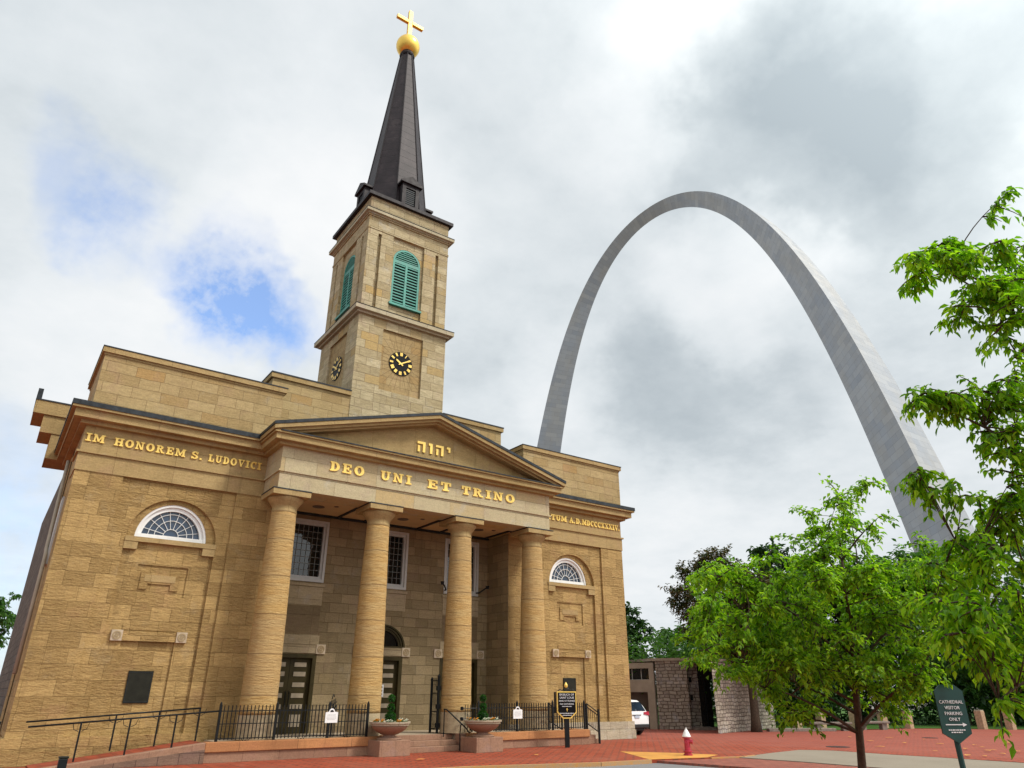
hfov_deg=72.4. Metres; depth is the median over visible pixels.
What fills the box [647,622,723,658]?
background tree
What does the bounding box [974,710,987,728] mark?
granite post
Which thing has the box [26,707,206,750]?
ramp handrail
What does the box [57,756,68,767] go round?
bollard
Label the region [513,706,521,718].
notice board
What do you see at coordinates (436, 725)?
gate
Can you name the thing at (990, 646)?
street tree
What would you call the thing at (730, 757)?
kerb
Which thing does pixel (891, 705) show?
ground
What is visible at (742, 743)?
plaza
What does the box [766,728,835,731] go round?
stone slab
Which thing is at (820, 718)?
granite post
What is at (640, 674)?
clerestory window
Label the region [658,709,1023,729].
lawn
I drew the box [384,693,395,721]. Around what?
topiary plant
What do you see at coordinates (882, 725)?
stone bench
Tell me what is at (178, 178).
sky
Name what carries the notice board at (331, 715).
attached to the iron railing at (275, 722)
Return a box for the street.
[572,763,714,767]
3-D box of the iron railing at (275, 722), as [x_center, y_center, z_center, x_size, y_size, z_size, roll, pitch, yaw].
[-7.074,11.088,23.040,5.072,1.151,0.072,16,-29,-32]
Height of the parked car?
1.700 m
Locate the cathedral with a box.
[0,11,636,767]
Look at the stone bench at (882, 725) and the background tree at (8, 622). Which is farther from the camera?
the background tree at (8, 622)
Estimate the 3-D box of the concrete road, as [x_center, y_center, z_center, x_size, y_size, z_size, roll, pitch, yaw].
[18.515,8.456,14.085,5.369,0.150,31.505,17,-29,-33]
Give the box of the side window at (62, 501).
[45,496,64,566]
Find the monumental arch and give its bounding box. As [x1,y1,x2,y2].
[537,191,1019,654]
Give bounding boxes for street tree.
[670,473,974,767]
[890,186,1023,758]
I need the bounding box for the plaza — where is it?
[10,725,1023,767]
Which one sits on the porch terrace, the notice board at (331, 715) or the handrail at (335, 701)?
the handrail at (335, 701)
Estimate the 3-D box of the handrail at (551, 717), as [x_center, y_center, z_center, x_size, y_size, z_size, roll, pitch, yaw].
[1.812,13.897,29.265,0.760,1.050,0.060,16,-29,-32]
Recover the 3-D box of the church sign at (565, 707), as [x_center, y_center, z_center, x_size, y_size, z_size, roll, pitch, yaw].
[2.136,13.235,27.918,0.900,2.470,0.182,5,-24,-11]
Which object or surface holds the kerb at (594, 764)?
on the street
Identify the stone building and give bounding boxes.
[629,657,775,733]
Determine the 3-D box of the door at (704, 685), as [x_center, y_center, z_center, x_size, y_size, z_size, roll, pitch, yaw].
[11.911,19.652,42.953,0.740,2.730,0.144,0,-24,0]
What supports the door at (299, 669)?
in the cathedral
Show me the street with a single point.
(657, 765)
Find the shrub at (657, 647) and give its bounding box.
[627,629,724,714]
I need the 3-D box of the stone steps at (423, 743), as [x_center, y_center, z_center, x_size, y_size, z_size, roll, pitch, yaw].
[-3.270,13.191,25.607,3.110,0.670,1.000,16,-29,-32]
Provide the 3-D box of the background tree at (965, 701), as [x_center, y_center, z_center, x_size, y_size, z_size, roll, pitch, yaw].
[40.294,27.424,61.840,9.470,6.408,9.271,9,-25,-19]
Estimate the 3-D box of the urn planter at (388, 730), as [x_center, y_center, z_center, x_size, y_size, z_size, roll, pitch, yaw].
[-4.226,11.954,24.130,1.420,0.560,1.420,16,-29,-32]
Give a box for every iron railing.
[214,701,369,741]
[460,700,585,731]
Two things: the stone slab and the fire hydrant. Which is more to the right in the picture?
the stone slab
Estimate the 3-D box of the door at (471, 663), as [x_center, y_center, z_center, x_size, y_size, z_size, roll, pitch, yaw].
[-2.102,13.693,30.800,0.815,2.640,0.178,16,-29,-32]
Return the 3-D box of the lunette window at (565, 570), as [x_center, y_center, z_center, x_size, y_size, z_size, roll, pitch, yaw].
[2.646,9.236,34.483,2.336,1.261,0.270,16,-29,-32]
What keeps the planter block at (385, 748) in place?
on the plaza
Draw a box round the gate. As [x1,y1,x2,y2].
[429,674,440,733]
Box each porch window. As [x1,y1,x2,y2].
[290,518,329,582]
[387,531,408,589]
[443,538,478,596]
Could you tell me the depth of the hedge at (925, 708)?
47.97 m
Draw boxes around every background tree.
[0,592,21,647]
[625,601,657,659]
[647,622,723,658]
[720,537,838,655]
[773,668,852,724]
[785,542,939,720]
[860,538,979,696]
[896,670,995,716]
[926,585,1023,725]
[985,521,1023,634]
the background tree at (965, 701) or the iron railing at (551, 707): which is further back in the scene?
the background tree at (965, 701)
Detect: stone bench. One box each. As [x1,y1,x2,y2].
[810,722,851,730]
[854,721,889,729]
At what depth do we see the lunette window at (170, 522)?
24.89 m
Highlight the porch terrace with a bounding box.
[203,728,589,763]
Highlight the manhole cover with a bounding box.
[826,746,848,747]
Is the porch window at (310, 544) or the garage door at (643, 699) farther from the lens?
the garage door at (643, 699)
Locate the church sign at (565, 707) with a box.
[554,682,576,747]
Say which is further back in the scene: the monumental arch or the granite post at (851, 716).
the monumental arch
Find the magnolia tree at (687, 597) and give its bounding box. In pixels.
[658,543,821,731]
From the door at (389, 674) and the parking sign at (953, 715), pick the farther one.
the door at (389, 674)
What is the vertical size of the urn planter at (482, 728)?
0.560 m
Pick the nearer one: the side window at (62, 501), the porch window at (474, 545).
the side window at (62, 501)
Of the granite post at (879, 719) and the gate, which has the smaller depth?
the gate
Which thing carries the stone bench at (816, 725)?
on the plaza
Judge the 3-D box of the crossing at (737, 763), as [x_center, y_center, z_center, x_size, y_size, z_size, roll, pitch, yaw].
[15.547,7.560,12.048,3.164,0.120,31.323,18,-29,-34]
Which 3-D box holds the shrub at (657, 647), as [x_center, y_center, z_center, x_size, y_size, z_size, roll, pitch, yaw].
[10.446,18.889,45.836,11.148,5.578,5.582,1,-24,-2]
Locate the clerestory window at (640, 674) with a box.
[629,669,648,679]
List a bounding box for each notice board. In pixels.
[325,708,337,722]
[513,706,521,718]
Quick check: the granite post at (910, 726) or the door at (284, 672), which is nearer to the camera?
the door at (284, 672)
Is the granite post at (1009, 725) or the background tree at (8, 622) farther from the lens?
the background tree at (8, 622)
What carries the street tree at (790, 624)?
on the near pavement
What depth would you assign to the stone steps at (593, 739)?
29.69 m
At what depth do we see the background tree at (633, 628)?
61.87 m
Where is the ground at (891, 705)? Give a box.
[657,696,977,710]
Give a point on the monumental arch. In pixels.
(902, 448)
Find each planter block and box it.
[366,739,410,756]
[460,736,502,752]
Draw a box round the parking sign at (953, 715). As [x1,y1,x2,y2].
[933,685,971,767]
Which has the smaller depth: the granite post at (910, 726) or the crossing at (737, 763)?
the crossing at (737, 763)
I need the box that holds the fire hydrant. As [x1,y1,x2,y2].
[682,728,692,755]
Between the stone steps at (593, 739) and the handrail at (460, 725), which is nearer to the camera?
the handrail at (460, 725)
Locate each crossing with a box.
[621,751,714,758]
[657,758,857,767]
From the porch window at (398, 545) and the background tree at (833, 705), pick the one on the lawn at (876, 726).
the background tree at (833, 705)
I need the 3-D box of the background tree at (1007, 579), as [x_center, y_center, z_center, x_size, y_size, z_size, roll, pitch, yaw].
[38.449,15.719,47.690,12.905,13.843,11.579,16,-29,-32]
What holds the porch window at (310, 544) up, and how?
in the cathedral
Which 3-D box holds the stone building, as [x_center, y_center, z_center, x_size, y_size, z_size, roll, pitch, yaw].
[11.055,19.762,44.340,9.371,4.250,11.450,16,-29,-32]
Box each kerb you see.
[441,759,651,767]
[710,755,756,758]
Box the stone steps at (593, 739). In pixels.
[589,730,598,743]
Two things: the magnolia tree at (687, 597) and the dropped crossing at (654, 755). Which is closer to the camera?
the dropped crossing at (654, 755)
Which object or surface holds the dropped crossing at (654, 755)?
on the plaza
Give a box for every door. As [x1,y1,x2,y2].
[275,657,290,733]
[282,658,310,733]
[380,660,396,720]
[471,663,472,715]
[631,692,649,728]
[698,680,713,726]
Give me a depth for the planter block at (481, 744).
25.29 m
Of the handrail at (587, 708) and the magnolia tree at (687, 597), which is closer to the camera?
the handrail at (587, 708)
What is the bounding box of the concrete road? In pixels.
[739,750,1023,767]
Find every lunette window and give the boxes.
[134,505,205,543]
[549,558,585,584]
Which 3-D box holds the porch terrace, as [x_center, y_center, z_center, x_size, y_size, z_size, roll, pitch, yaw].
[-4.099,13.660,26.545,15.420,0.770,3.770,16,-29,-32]
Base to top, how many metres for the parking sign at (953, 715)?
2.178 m
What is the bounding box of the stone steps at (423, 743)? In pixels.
[379,733,465,752]
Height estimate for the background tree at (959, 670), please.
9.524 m
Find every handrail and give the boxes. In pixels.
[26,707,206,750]
[28,710,218,761]
[327,694,336,737]
[443,709,471,750]
[548,702,562,729]
[585,703,600,743]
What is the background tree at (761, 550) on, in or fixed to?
on the lawn at (876, 726)
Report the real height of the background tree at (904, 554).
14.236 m
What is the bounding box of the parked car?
[631,700,648,733]
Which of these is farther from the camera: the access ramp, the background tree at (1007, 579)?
the background tree at (1007, 579)
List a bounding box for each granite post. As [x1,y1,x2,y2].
[815,713,826,727]
[848,711,854,727]
[876,710,888,727]
[902,711,914,728]
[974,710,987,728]
[1002,712,1016,729]
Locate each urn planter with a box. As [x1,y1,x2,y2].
[369,721,410,739]
[464,719,501,736]
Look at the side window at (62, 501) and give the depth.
23.90 m
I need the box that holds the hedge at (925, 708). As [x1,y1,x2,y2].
[657,673,1023,725]
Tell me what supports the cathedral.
on the plaza
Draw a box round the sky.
[0,0,1023,690]
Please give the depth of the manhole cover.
27.95 m
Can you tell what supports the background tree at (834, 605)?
on the lawn at (876, 726)
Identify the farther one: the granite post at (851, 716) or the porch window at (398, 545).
the granite post at (851, 716)
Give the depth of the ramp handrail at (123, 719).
20.23 m
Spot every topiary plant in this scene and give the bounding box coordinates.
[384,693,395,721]
[477,694,488,719]
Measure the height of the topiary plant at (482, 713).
0.966 m
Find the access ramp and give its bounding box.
[26,740,205,767]

